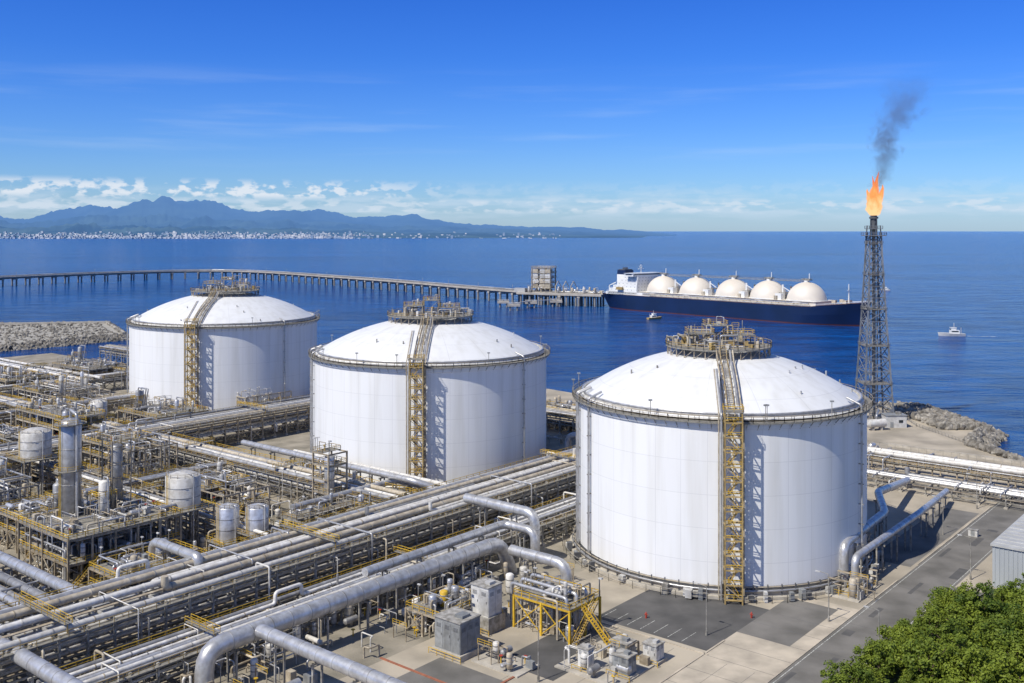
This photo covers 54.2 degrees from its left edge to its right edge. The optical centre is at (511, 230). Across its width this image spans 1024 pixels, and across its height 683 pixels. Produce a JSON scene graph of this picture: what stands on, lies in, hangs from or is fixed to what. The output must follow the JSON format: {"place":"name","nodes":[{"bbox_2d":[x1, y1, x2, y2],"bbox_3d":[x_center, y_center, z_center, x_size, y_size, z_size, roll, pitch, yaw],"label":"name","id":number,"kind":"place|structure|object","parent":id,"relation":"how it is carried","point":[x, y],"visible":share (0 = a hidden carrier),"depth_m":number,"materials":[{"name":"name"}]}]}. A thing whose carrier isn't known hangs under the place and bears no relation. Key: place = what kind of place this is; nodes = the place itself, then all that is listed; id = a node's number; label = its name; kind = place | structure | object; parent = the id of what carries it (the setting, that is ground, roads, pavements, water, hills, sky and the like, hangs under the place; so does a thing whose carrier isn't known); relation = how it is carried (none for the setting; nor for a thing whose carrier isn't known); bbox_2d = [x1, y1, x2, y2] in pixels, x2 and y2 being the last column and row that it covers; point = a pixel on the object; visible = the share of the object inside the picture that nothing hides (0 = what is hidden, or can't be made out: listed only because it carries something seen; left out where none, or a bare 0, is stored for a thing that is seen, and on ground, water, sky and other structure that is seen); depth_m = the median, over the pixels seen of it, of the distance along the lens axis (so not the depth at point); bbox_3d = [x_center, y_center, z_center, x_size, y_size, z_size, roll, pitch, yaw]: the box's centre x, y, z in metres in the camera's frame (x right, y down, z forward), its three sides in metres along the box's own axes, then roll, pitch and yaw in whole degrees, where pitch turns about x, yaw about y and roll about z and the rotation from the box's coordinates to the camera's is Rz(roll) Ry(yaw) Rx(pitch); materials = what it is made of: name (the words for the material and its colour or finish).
{"place":"outdoors","nodes":[
{"label":"outdoors","id":0,"kind":"place"},
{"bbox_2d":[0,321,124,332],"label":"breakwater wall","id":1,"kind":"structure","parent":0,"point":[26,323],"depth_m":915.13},
{"bbox_2d":[0,353,588,682],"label":"gravel yard","id":2,"kind":"structure","parent":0,"point":[346,644],"depth_m":237.24,"materials":[{"name":"gravel"}]},
{"bbox_2d":[0,422,23,443],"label":"process unit","id":3,"kind":"object","parent":2,"relation":"on","point":[8,432],"visible":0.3,"depth_m":376.05,"materials":[{"name":"metal"}]},
{"bbox_2d":[0,456,38,523],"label":"process unit","id":4,"kind":"object","parent":2,"relation":"on","point":[9,492],"visible":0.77,"depth_m":301.90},
{"bbox_2d":[0,365,53,396],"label":"process unit","id":5,"kind":"object","parent":2,"relation":"on","point":[7,375],"visible":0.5,"depth_m":521.82,"materials":[{"name":"metal"}]},
{"bbox_2d":[0,570,61,633],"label":"pipe rack","id":6,"kind":"object","parent":2,"relation":"on","point":[13,583],"visible":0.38,"depth_m":216.08,"materials":[{"name":"metal"}]},
{"bbox_2d":[6,425,58,494],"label":"storage vessel","id":7,"kind":"object","parent":2,"relation":"on","point":[35,444],"visible":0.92,"depth_m":325.51,"materials":[{"name":"metal"}]},
{"bbox_2d":[0,551,79,607],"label":"insulated pipeline","id":8,"kind":"object","parent":2,"relation":"on","point":[12,563],"visible":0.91,"depth_m":222.64,"materials":[{"name":"metal"}]},
{"bbox_2d":[0,635,83,682],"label":"insulated pipeline","id":9,"kind":"object","parent":2,"relation":"on","point":[37,666],"visible":0.85,"depth_m":174.20,"materials":[{"name":"metal"}]},
{"bbox_2d":[0,478,98,558],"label":"process unit","id":10,"kind":"object","parent":2,"relation":"on","point":[12,511],"visible":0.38,"depth_m":271.65,"materials":[{"name":"metal"}]},
{"bbox_2d":[0,358,103,393],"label":"pipe rack","id":11,"kind":"object","parent":2,"relation":"on","point":[15,364],"visible":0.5,"depth_m":556.99,"materials":[{"name":"metal"}]},
{"bbox_2d":[16,394,105,435],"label":"process unit","id":12,"kind":"object","parent":2,"relation":"on","point":[45,414],"visible":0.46,"depth_m":402.39,"materials":[{"name":"beige paint"}]},
{"bbox_2d":[12,369,110,410],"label":"process unit","id":13,"kind":"object","parent":2,"relation":"on","point":[61,386],"visible":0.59,"depth_m":475.82,"materials":[{"name":"beige paint"}]},
{"bbox_2d":[0,367,128,397],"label":"pipe rack","id":14,"kind":"object","parent":2,"relation":"on","point":[111,376],"visible":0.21,"depth_m":537.15,"materials":[{"name":"metal"}]},
{"bbox_2d":[0,391,144,425],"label":"pipe rack","id":15,"kind":"object","parent":2,"relation":"on","point":[11,417],"visible":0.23,"depth_m":457.68,"materials":[{"name":"metal"}]},
{"bbox_2d":[52,345,126,380],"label":"process unit","id":16,"kind":"object","parent":2,"relation":"on","point":[93,366],"visible":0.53,"depth_m":576.78,"materials":[{"name":"metal"}]},
{"bbox_2d":[17,409,181,585],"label":"process unit","id":17,"kind":"object","parent":2,"relation":"on","point":[75,531],"visible":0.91,"depth_m":257.11,"materials":[{"name":"metal"}]},
{"bbox_2d":[0,460,228,539],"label":"pipe rack","id":18,"kind":"object","parent":2,"relation":"on","point":[158,477],"visible":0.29,"depth_m":314.98,"materials":[{"name":"metal"}]},
{"bbox_2d":[82,420,177,485],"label":"process unit","id":19,"kind":"object","parent":2,"relation":"on","point":[142,464],"visible":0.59,"depth_m":340.18,"materials":[{"name":"metal"}]},
{"bbox_2d":[0,439,287,549],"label":"pipe rack","id":20,"kind":"object","parent":2,"relation":"on","point":[205,516],"visible":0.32,"depth_m":298.70,"materials":[{"name":"metal"}]},
{"bbox_2d":[87,529,207,598],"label":"process unit","id":21,"kind":"object","parent":2,"relation":"on","point":[107,568],"visible":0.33,"depth_m":230.70,"materials":[{"name":"metal"}]},
{"bbox_2d":[0,394,309,483],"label":"pipe rack","id":22,"kind":"object","parent":2,"relation":"on","point":[240,417],"visible":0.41,"depth_m":403.66,"materials":[{"name":"metal"}]},
{"bbox_2d":[118,387,207,433],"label":"process unit","id":23,"kind":"object","parent":2,"relation":"on","point":[140,409],"visible":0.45,"depth_m":422.10,"materials":[{"name":"metal"}]},
{"bbox_2d":[148,538,202,565],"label":"insulated pipeline","id":24,"kind":"object","parent":2,"relation":"on","point":[196,557],"visible":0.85,"depth_m":230.05,"materials":[{"name":"metal"}]},
{"bbox_2d":[152,467,214,548],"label":"storage vessel","id":25,"kind":"object","parent":2,"relation":"on","point":[183,489],"visible":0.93,"depth_m":266.83,"materials":[{"name":"metal"}]},
{"bbox_2d":[0,454,367,607],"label":"process piping","id":26,"kind":"object","parent":2,"relation":"on","point":[202,539],"visible":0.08,"depth_m":293.44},
{"bbox_2d":[0,392,413,508],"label":"pipe rack","id":27,"kind":"object","parent":2,"relation":"on","point":[275,471],"visible":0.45,"depth_m":329.51,"materials":[{"name":"metal"}]},
{"bbox_2d":[121,275,319,410],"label":"lng storage tank","id":28,"kind":"object","parent":2,"relation":"on","point":[211,348],"visible":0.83,"depth_m":471.84,"materials":[{"name":"metal"}]},
{"bbox_2d":[206,499,243,549],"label":"storage vessel","id":29,"kind":"object","parent":2,"relation":"on","point":[227,519],"visible":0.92,"depth_m":260.52,"materials":[{"name":"metal"}]},
{"bbox_2d":[187,460,269,515],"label":"process unit","id":30,"kind":"object","parent":2,"relation":"on","point":[216,487],"visible":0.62,"depth_m":302.20,"materials":[{"name":"metal"}]},
{"bbox_2d":[237,499,269,541],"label":"storage vessel","id":31,"kind":"object","parent":2,"relation":"on","point":[256,515],"visible":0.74,"depth_m":260.48,"materials":[{"name":"metal"}]},
{"bbox_2d":[236,383,291,406],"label":"process unit","id":32,"kind":"object","parent":2,"relation":"on","point":[257,396],"visible":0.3,"depth_m":468.96,"materials":[{"name":"beige paint"}]},
{"bbox_2d":[0,445,575,682],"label":"pipe rack","id":33,"kind":"object","parent":2,"relation":"on","point":[168,592],"visible":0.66,"depth_m":226.21,"materials":[{"name":"metal"}]},
{"bbox_2d":[36,491,575,682],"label":"pipe rack","id":34,"kind":"object","parent":2,"relation":"on","point":[158,661],"visible":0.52,"depth_m":204.47,"materials":[{"name":"metal"}]},
{"bbox_2d":[281,486,374,530],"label":"process unit","id":35,"kind":"object","parent":2,"relation":"on","point":[309,511],"visible":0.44,"depth_m":275.95,"materials":[{"name":"metal"}]},
{"bbox_2d":[255,624,405,682],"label":"insulated pipeline","id":36,"kind":"object","parent":2,"relation":"on","point":[358,672],"visible":1,"depth_m":180.37,"materials":[{"name":"metal"}]},
{"bbox_2d":[241,440,433,491],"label":"insulated pipeline","id":37,"kind":"object","parent":2,"relation":"on","point":[381,474],"visible":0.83,"depth_m":317.31,"materials":[{"name":"metal"}]},
{"bbox_2d":[143,537,536,682],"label":"process piping","id":38,"kind":"object","parent":2,"relation":"on","point":[350,618],"visible":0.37,"depth_m":213.02,"materials":[{"name":"metal"}]},
{"bbox_2d":[194,538,516,682],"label":"insulated pipeline","id":39,"kind":"object","parent":2,"relation":"on","point":[212,650],"visible":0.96,"depth_m":209.34,"materials":[{"name":"metal"}]},
{"bbox_2d":[290,479,437,521],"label":"insulated pipeline","id":40,"kind":"object","parent":2,"relation":"on","point":[344,492],"visible":0.59,"depth_m":293.81,"materials":[{"name":"metal"}]},
{"bbox_2d":[293,449,448,491],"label":"insulated pipeline","id":41,"kind":"object","parent":2,"relation":"on","point":[436,482],"visible":0.27,"depth_m":316.76,"materials":[{"name":"white paint"}]},
{"bbox_2d":[405,574,470,637],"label":"pump skid","id":42,"kind":"object","parent":2,"relation":"on","point":[431,604],"visible":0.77,"depth_m":214.77,"materials":[{"name":"metal"}]},
{"bbox_2d":[362,520,538,611],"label":"insulated pipeline","id":43,"kind":"object","parent":2,"relation":"on","point":[419,553],"visible":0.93,"depth_m":242.92,"materials":[{"name":"metal"}]},
{"bbox_2d":[463,493,539,557],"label":"insulated pipeline","id":44,"kind":"object","parent":2,"relation":"on","point":[530,514],"visible":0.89,"depth_m":262.91,"materials":[{"name":"metal"}]},
{"bbox_2d":[508,545,571,584],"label":"insulated pipeline","id":45,"kind":"object","parent":2,"relation":"on","point":[559,563],"visible":0.94,"depth_m":239.87,"materials":[{"name":"metal"}]},
{"bbox_2d":[312,437,347,514],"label":"process tower","id":46,"kind":"structure","parent":0,"point":[329,463],"depth_m":296.00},
{"bbox_2d":[0,196,676,237],"bbox_3d":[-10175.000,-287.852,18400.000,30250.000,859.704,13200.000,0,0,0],"label":"hills","id":47,"kind":"structure","parent":0,"point":[159,216],"depth_m":18018.43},
{"bbox_2d":[0,231,559,238],"bbox_3d":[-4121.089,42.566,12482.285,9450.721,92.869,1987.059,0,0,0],"label":"distant city","id":48,"kind":"object","parent":47,"relation":"on","point":[147,235],"visible":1,"depth_m":12311.19},
{"bbox_2d":[0,231,1023,456],"bbox_3d":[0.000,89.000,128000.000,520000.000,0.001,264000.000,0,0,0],"label":"sea water","id":49,"kind":"structure","parent":0,"point":[970,284],"depth_m":1575.51,"materials":[{"name":"liquid"}]},
{"bbox_2d":[0,321,128,351],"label":"riprap breakwater","id":50,"kind":"object","parent":49,"relation":"in","point":[71,340],"visible":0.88,"depth_m":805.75,"materials":[{"name":"stone"}]},
{"bbox_2d":[0,267,600,305],"bbox_3d":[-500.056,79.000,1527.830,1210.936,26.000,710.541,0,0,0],"label":"jetty bridge","id":51,"kind":"structure","parent":49,"relation":"in","point":[422,284],"depth_m":1619.79,"materials":[{"name":"concrete"}]},
{"bbox_2d":[514,266,603,306],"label":"jetty platform","id":52,"kind":"structure","parent":49,"relation":"in","point":[545,275],"depth_m":1205.49,"materials":[{"name":"concrete"}]},
{"bbox_2d":[602,267,871,325],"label":"lng carrier ship","id":53,"kind":"object","parent":49,"relation":"on","point":[805,301],"visible":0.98,"depth_m":1024.93,"materials":[{"name":"blue paint"}]},
{"bbox_2d":[876,401,1023,460],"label":"riprap breakwater","id":54,"kind":"object","parent":49,"relation":"in","point":[985,437],"visible":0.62,"depth_m":432.93,"materials":[{"name":"stone"}]},
{"bbox_2d":[0,0,1023,230],"label":"sky","id":55,"kind":"structure","parent":0,"point":[636,115],"materials":[{"name":"blue"}]},
{"bbox_2d":[332,389,1023,682],"bbox_3d":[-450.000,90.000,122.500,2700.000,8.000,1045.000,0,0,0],"label":"ground","id":56,"kind":"structure","parent":0,"point":[904,504],"depth_m":248.92,"materials":[{"name":"concrete"}]},
{"bbox_2d":[98,344,575,433],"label":"pipe rack","id":57,"kind":"object","parent":56,"relation":"on","point":[561,415],"visible":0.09,"depth_m":432.05,"materials":[{"name":"metal"}]},
{"bbox_2d":[301,294,553,492],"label":"lng storage tank","id":58,"kind":"object","parent":56,"relation":"on","point":[442,395],"visible":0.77,"depth_m":336.38,"materials":[{"name":"metal"}]},
{"bbox_2d":[397,657,507,682],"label":"asphalt yard","id":59,"kind":"structure","parent":56,"relation":"on","point":[444,670],"depth_m":193.89,"materials":[{"name":"asphalt"}]},
{"bbox_2d":[428,606,483,664],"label":"electrical cabinet","id":60,"kind":"object","parent":56,"relation":"on","point":[457,632],"visible":1,"depth_m":202.10,"materials":[{"name":"metal"}]},
{"bbox_2d":[470,577,504,636],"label":"control cabinet","id":61,"kind":"object","parent":56,"relation":"on","point":[486,598],"visible":0.84,"depth_m":214.56,"materials":[{"name":"metal"}]},
{"bbox_2d":[471,638,539,677],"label":"valve skid","id":62,"kind":"object","parent":56,"relation":"on","point":[504,660],"visible":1,"depth_m":198.11,"materials":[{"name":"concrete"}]},
{"bbox_2d":[510,567,610,647],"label":"yellow platform skid","id":63,"kind":"object","parent":56,"relation":"on","point":[555,596],"visible":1,"depth_m":213.75,"materials":[{"name":"paint"}]},
{"bbox_2d":[546,397,575,430],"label":"process unit","id":64,"kind":"object","parent":56,"relation":"on","point":[568,404],"visible":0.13,"depth_m":436.14,"materials":[{"name":"metal"}]},
{"bbox_2d":[512,622,615,680],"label":"asphalt yard","id":65,"kind":"structure","parent":56,"relation":"on","point":[551,651],"depth_m":204.49,"materials":[{"name":"asphalt"}]},
{"bbox_2d":[571,643,594,672],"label":"electrical cabinet","id":66,"kind":"object","parent":56,"relation":"on","point":[587,648],"visible":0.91,"depth_m":195.35,"materials":[{"name":"metal"}]},
{"bbox_2d":[554,627,654,682],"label":"valve skid","id":67,"kind":"object","parent":56,"relation":"on","point":[597,671],"visible":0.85,"depth_m":196.19,"materials":[{"name":"metal"}]},
{"bbox_2d":[607,634,638,655],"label":"electrical cabinet","id":68,"kind":"object","parent":56,"relation":"on","point":[625,641],"visible":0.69,"depth_m":201.60,"materials":[{"name":"metal"}]},
{"bbox_2d":[607,648,639,682],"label":"electrical cabinet","id":69,"kind":"object","parent":56,"relation":"on","point":[623,657],"visible":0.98,"depth_m":192.71,"materials":[{"name":"metal"}]},
{"bbox_2d":[637,637,666,667],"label":"electrical cabinet","id":70,"kind":"object","parent":56,"relation":"on","point":[653,648],"visible":0.98,"depth_m":198.97,"materials":[{"name":"metal"}]},
{"bbox_2d":[595,589,768,650],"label":"asphalt yard","id":71,"kind":"structure","parent":56,"relation":"on","point":[688,615],"depth_m":223.06,"materials":[{"name":"asphalt"}]},
{"bbox_2d":[562,316,884,604],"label":"lng storage tank","id":72,"kind":"object","parent":56,"relation":"on","point":[724,467],"visible":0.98,"depth_m":241.05,"materials":[{"name":"metal"}]},
{"bbox_2d":[663,598,857,682],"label":"concrete apron","id":73,"kind":"object","parent":56,"relation":"on","point":[763,663],"visible":0.67,"depth_m":201.63,"materials":[{"name":"concrete"}]},
{"bbox_2d":[737,599,836,645],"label":"asphalt yard","id":74,"kind":"structure","parent":56,"relation":"on","point":[813,615],"depth_m":220.19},
{"bbox_2d":[591,507,990,682],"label":"kerb","id":75,"kind":"structure","parent":56,"relation":"on","point":[769,680],"depth_m":210.69,"materials":[{"name":"concrete"}]},
{"bbox_2d":[825,563,879,602],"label":"valve skid","id":76,"kind":"object","parent":56,"relation":"on","point":[857,590],"visible":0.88,"depth_m":235.57,"materials":[{"name":"metal"}]},
{"bbox_2d":[855,215,894,418],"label":"flare stack","id":77,"kind":"object","parent":56,"relation":"on","point":[873,382],"visible":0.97,"depth_m":451.16,"materials":[{"name":"metal"}]},
{"bbox_2d":[865,173,883,215],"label":"gas flame","id":78,"kind":"object","parent":77,"relation":"on","point":[875,196],"visible":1,"depth_m":450.39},
{"bbox_2d":[839,477,910,583],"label":"insulated pipeline","id":79,"kind":"object","parent":56,"relation":"on","point":[873,521],"visible":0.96,"depth_m":262.30,"materials":[{"name":"metal"}]},
{"bbox_2d":[880,507,978,566],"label":"asphalt yard","id":80,"kind":"structure","parent":56,"relation":"on","point":[954,522],"depth_m":281.47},
{"bbox_2d":[851,488,948,577],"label":"insulated pipeline","id":81,"kind":"object","parent":80,"relation":"on","point":[864,551],"visible":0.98,"depth_m":260.90,"materials":[{"name":"metal"}]},
{"bbox_2d":[869,614,1013,682],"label":"grass verge","id":82,"kind":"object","parent":56,"relation":"on","point":[895,679],"depth_m":192.57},
{"bbox_2d":[820,655,876,682],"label":"tree","id":83,"kind":"object","parent":82,"relation":"on","point":[858,671],"visible":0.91,"depth_m":180.40,"materials":[{"name":"green plant"}]},
{"bbox_2d":[852,639,896,678],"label":"tree","id":84,"kind":"object","parent":82,"relation":"on","point":[882,669],"visible":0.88,"depth_m":186.40,"materials":[{"name":"green plant"}]},
{"bbox_2d":[875,624,917,645],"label":"tree","id":85,"kind":"object","parent":82,"relation":"on","point":[885,633],"visible":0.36,"depth_m":200.33,"materials":[{"name":"green plant"}]},
{"bbox_2d":[876,633,925,678],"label":"tree","id":86,"kind":"object","parent":82,"relation":"on","point":[899,664],"visible":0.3,"depth_m":187.69,"materials":[{"name":"green plant"}]},
{"bbox_2d":[883,630,956,682],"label":"tree","id":87,"kind":"object","parent":82,"relation":"on","point":[926,655],"visible":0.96,"depth_m":183.58,"materials":[{"name":"green plant"}]},
{"bbox_2d":[915,596,948,630],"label":"tree","id":88,"kind":"object","parent":82,"relation":"on","point":[921,613],"visible":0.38,"depth_m":214.81,"materials":[{"name":"green plant"}]},
{"bbox_2d":[926,616,982,647],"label":"tree","id":89,"kind":"object","parent":82,"relation":"on","point":[946,630],"visible":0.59,"depth_m":196.33,"materials":[{"name":"green plant"}]},
{"bbox_2d":[934,630,980,682],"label":"tree","id":90,"kind":"object","parent":82,"relation":"on","point":[958,650],"visible":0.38,"depth_m":185.86,"materials":[{"name":"green plant"}]},
{"bbox_2d":[927,595,990,639],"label":"tree","id":91,"kind":"object","parent":82,"relation":"on","point":[950,609],"visible":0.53,"depth_m":207.79,"materials":[{"name":"green plant"}]},
{"bbox_2d":[940,642,1014,682],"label":"tree","id":92,"kind":"object","parent":82,"relation":"on","point":[973,654],"visible":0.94,"depth_m":178.29,"materials":[{"name":"green plant"}]},
{"bbox_2d":[952,580,1009,619],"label":"tree","id":93,"kind":"object","parent":82,"relation":"on","point":[987,601],"visible":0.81,"depth_m":208.73,"materials":[{"name":"green plant"}]},
{"bbox_2d":[971,616,1023,662],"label":"tree","id":94,"kind":"object","parent":82,"relation":"on","point":[1005,638],"visible":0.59,"depth_m":192.56,"materials":[{"name":"green plant"}]},
{"bbox_2d":[975,602,1023,641],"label":"tree","id":95,"kind":"object","parent":82,"relation":"on","point":[1014,619],"visible":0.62,"depth_m":197.15,"materials":[{"name":"green plant"}]},
{"bbox_2d":[976,650,1023,682],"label":"tree","id":96,"kind":"object","parent":82,"relation":"on","point":[1016,678],"visible":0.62,"depth_m":177.47,"materials":[{"name":"green plant"}]},
{"bbox_2d":[989,639,1023,676],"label":"tree","id":97,"kind":"object","parent":82,"relation":"on","point":[1013,652],"visible":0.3,"depth_m":188.21,"materials":[{"name":"green plant"}]},
{"bbox_2d":[867,467,1023,509],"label":"pipe rack","id":98,"kind":"object","parent":56,"relation":"on","point":[1010,491],"visible":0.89,"depth_m":324.48,"materials":[{"name":"metal"}]},
{"bbox_2d":[867,448,1023,488],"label":"pipe rack","id":99,"kind":"object","parent":56,"relation":"on","point":[891,456],"visible":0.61,"depth_m":343.77,"materials":[{"name":"metal"}]},
{"bbox_2d":[867,445,1023,484],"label":"pipe rack","id":100,"kind":"object","parent":56,"relation":"on","point":[948,458],"visible":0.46,"depth_m":359.54,"materials":[{"name":"metal"}]},
{"bbox_2d":[888,443,1023,464],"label":"sea wall","id":101,"kind":"structure","parent":56,"relation":"on","point":[952,453],"depth_m":383.26,"materials":[{"name":"concrete"}]},
{"bbox_2d":[990,514,1023,589],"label":"warehouse building","id":102,"kind":"structure","parent":56,"relation":"on","point":[1007,544],"depth_m":240.42,"materials":[{"name":"metal"}]},
{"bbox_2d":[996,572,1023,599],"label":"tree","id":103,"kind":"object","parent":56,"relation":"on","point":[1011,586],"visible":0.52,"depth_m":222.88,"materials":[{"name":"green plant"}]},
{"bbox_2d":[881,411,907,427],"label":"flare control house","id":104,"kind":"structure","parent":0,"point":[897,419],"depth_m":437.00,"materials":[{"name":"grey paint"}]},
{"bbox_2d":[769,496,1023,682],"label":"access road","id":105,"kind":"structure","parent":0,"point":[896,603],"depth_m":236.57,"materials":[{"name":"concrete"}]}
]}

